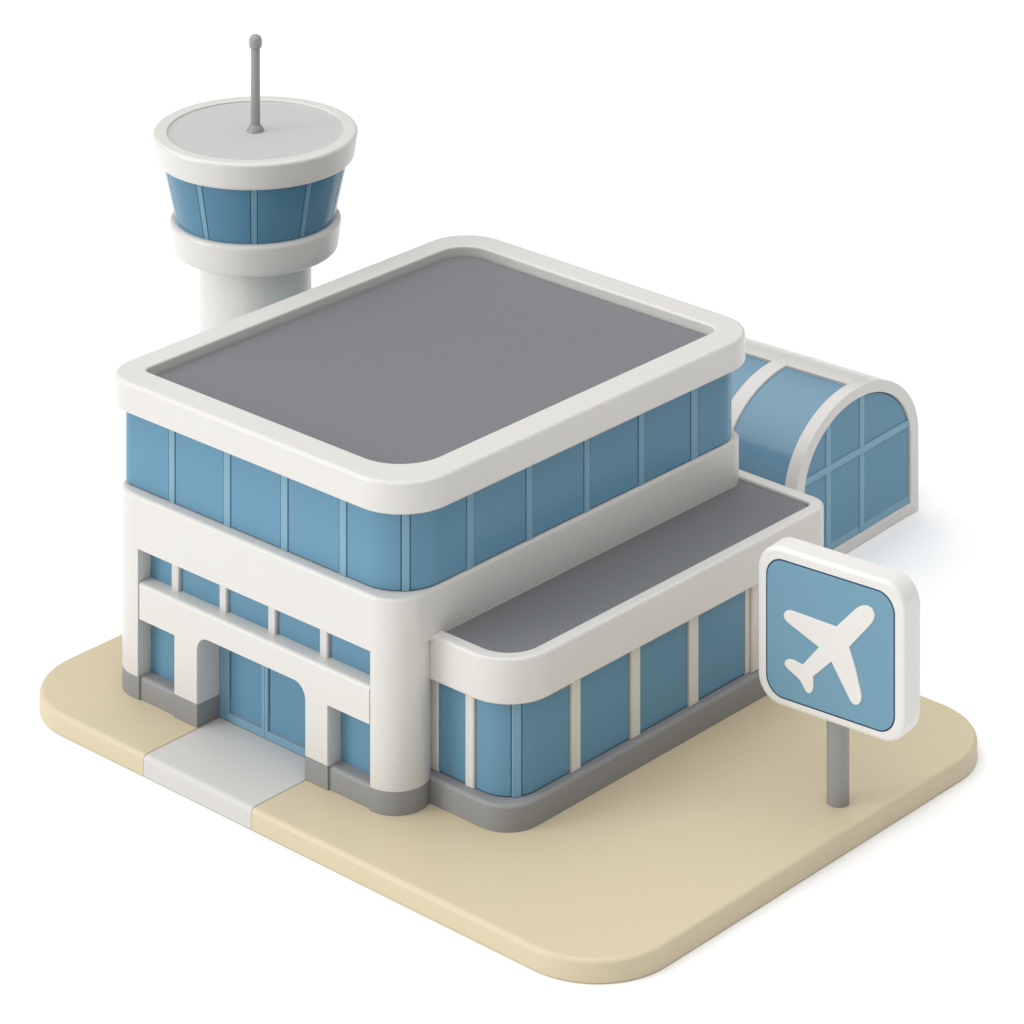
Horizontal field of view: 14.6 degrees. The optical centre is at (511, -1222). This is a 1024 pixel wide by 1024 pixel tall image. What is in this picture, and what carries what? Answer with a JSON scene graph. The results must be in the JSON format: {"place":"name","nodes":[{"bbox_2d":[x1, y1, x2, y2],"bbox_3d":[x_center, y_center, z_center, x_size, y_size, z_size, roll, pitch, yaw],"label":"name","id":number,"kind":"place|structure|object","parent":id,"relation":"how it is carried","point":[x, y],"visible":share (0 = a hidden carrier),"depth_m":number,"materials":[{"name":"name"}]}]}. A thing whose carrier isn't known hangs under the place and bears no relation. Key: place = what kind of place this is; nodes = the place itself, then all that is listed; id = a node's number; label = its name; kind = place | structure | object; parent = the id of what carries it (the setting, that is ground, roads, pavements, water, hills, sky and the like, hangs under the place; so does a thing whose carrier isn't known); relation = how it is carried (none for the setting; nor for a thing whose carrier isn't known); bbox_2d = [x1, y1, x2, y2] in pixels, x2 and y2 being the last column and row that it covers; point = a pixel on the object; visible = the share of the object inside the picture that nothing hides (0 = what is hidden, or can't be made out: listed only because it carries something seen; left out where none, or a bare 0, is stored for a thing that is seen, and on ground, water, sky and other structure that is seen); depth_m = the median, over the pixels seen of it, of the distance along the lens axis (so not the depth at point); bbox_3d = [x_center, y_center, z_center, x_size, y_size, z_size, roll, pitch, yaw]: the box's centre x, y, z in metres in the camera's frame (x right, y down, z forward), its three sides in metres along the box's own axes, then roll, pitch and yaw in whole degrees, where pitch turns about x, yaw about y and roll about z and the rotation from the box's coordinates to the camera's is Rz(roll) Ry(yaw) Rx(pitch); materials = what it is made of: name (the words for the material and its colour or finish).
{"place":"outdoors","nodes":[
{"label":"outdoors","id":0,"kind":"place"},
{"bbox_2d":[144,718,305,829],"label":"path","id":1,"kind":"structure","parent":0,"point":[231,771],"depth_m":93.26,"materials":[{"name":"concrete"}]},
{"bbox_2d":[153,34,357,332],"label":"control tower","id":2,"kind":"structure","parent":0,"point":[254,180],"depth_m":104.06,"materials":[{"name":"white paint"}]},
{"bbox_2d":[165,172,177,223],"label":"window","id":3,"kind":"structure","parent":2,"relation":"in","point":[165,172],"depth_m":104.93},
{"bbox_2d":[168,174,203,237],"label":"window","id":4,"kind":"structure","parent":2,"relation":"in","point":[185,195],"depth_m":104.01,"materials":[{"name":"blue glass"}]},
{"bbox_2d":[202,186,250,243],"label":"window","id":5,"kind":"structure","parent":2,"relation":"in","point":[228,212],"depth_m":103.35,"materials":[{"name":"blue glass"}]},
{"bbox_2d":[257,184,305,243],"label":"window","id":6,"kind":"structure","parent":2,"relation":"in","point":[279,211],"depth_m":103.43,"materials":[{"name":"blue glass"}]},
{"bbox_2d":[304,170,341,236],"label":"window","id":7,"kind":"structure","parent":2,"relation":"in","point":[323,194],"depth_m":104.16,"materials":[{"name":"blue glass"}]},
{"bbox_2d":[333,167,345,219],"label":"window","id":8,"kind":"structure","parent":2,"relation":"in","point":[345,167],"depth_m":105.16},
{"bbox_2d":[115,235,823,832],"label":"terminal building","id":9,"kind":"structure","parent":0,"point":[481,531],"depth_m":94.84,"materials":[{"name":"white paint"}]},
{"bbox_2d":[126,412,168,500],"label":"window","id":10,"kind":"structure","parent":9,"relation":"in","point":[147,442],"depth_m":96.69,"materials":[{"name":"blue glass"}]},
{"bbox_2d":[151,555,171,585],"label":"window","id":11,"kind":"structure","parent":9,"relation":"in","point":[161,570],"depth_m":96.55,"materials":[{"name":"blue glass"}]},
{"bbox_2d":[151,625,173,681],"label":"window","id":12,"kind":"structure","parent":9,"relation":"in","point":[162,642],"depth_m":96.52,"materials":[{"name":"blue glass"}]},
{"bbox_2d":[176,432,223,523],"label":"window","id":13,"kind":"structure","parent":9,"relation":"in","point":[199,466],"depth_m":95.45,"materials":[{"name":"blue glass"}]},
{"bbox_2d":[182,569,219,607],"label":"window","id":14,"kind":"structure","parent":9,"relation":"in","point":[197,586],"depth_m":95.61,"materials":[{"name":"blue glass"}]},
{"bbox_2d":[219,646,264,737],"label":"door","id":15,"kind":"structure","parent":9,"relation":"in","point":[241,679],"depth_m":95.17,"materials":[{"name":"blue glass"}]},
{"bbox_2d":[230,590,267,628],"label":"window","id":16,"kind":"structure","parent":9,"relation":"in","point":[242,606],"depth_m":94.49,"materials":[{"name":"blue glass"}]},
{"bbox_2d":[231,455,280,547],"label":"window","id":17,"kind":"structure","parent":9,"relation":"in","point":[255,489],"depth_m":94.15,"materials":[{"name":"blue glass"}]},
{"bbox_2d":[265,667,304,756],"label":"door","id":18,"kind":"structure","parent":9,"relation":"in","point":[284,696],"depth_m":94.17,"materials":[{"name":"blue glass"}]},
{"bbox_2d":[279,611,319,651],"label":"window","id":19,"kind":"structure","parent":9,"relation":"in","point":[294,629],"depth_m":93.37,"materials":[{"name":"blue glass"}]},
{"bbox_2d":[289,478,338,572],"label":"window","id":20,"kind":"structure","parent":9,"relation":"in","point":[313,513],"depth_m":92.85,"materials":[{"name":"blue glass"}]},
{"bbox_2d":[331,634,369,674],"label":"window","id":21,"kind":"structure","parent":9,"relation":"in","point":[357,657],"depth_m":92.24,"materials":[{"name":"blue glass"}]},
{"bbox_2d":[340,711,369,773],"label":"window","id":22,"kind":"structure","parent":9,"relation":"in","point":[354,733],"depth_m":92.13,"materials":[{"name":"blue glass"}]},
{"bbox_2d":[347,502,401,590],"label":"window","id":23,"kind":"structure","parent":9,"relation":"in","point":[374,539],"depth_m":91.57,"materials":[{"name":"blue glass"}]},
{"bbox_2d":[410,497,465,590],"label":"window","id":24,"kind":"structure","parent":9,"relation":"in","point":[437,537],"depth_m":91.77,"materials":[{"name":"blue glass"}]},
{"bbox_2d":[474,469,524,565],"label":"window","id":25,"kind":"structure","parent":9,"relation":"in","point":[499,507],"depth_m":93.33,"materials":[{"name":"blue glass"}]},
{"bbox_2d":[533,442,582,536],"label":"window","id":26,"kind":"structure","parent":9,"relation":"in","point":[557,479],"depth_m":94.84,"materials":[{"name":"blue glass"}]},
{"bbox_2d":[590,416,637,508],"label":"window","id":27,"kind":"structure","parent":9,"relation":"in","point":[614,451],"depth_m":96.36,"materials":[{"name":"blue glass"}]},
{"bbox_2d":[645,392,689,481],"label":"window","id":28,"kind":"structure","parent":9,"relation":"in","point":[667,426],"depth_m":97.85,"materials":[{"name":"blue glass"}]},
{"bbox_2d":[698,372,730,455],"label":"window","id":29,"kind":"structure","parent":9,"relation":"in","point":[714,397],"depth_m":99.20,"materials":[{"name":"blue glass"}]},
{"bbox_2d":[0,0,1023,1023],"bbox_3d":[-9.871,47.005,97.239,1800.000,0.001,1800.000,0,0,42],"label":"ground","id":30,"kind":"structure","parent":0,"point":[837,180],"depth_m":121.94,"materials":[{"name":"white"}]},
{"bbox_2d":[39,635,976,983],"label":"base slab","id":31,"kind":"structure","parent":30,"relation":"on","point":[669,857],"depth_m":90.31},
{"bbox_2d":[759,537,919,807],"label":"airport sign","id":32,"kind":"object","parent":31,"relation":"on","point":[839,642],"visible":1,"depth_m":91.20,"materials":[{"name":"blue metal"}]},
{"bbox_2d":[731,337,917,553],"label":"concourse hall","id":33,"kind":"structure","parent":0,"point":[840,442],"depth_m":106.10,"materials":[{"name":"blue glass"}]},
{"bbox_2d":[804,392,908,549],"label":"end window","id":34,"kind":"structure","parent":33,"relation":"in","point":[858,469],"depth_m":106.14,"materials":[{"name":"blue glass"}]}
]}

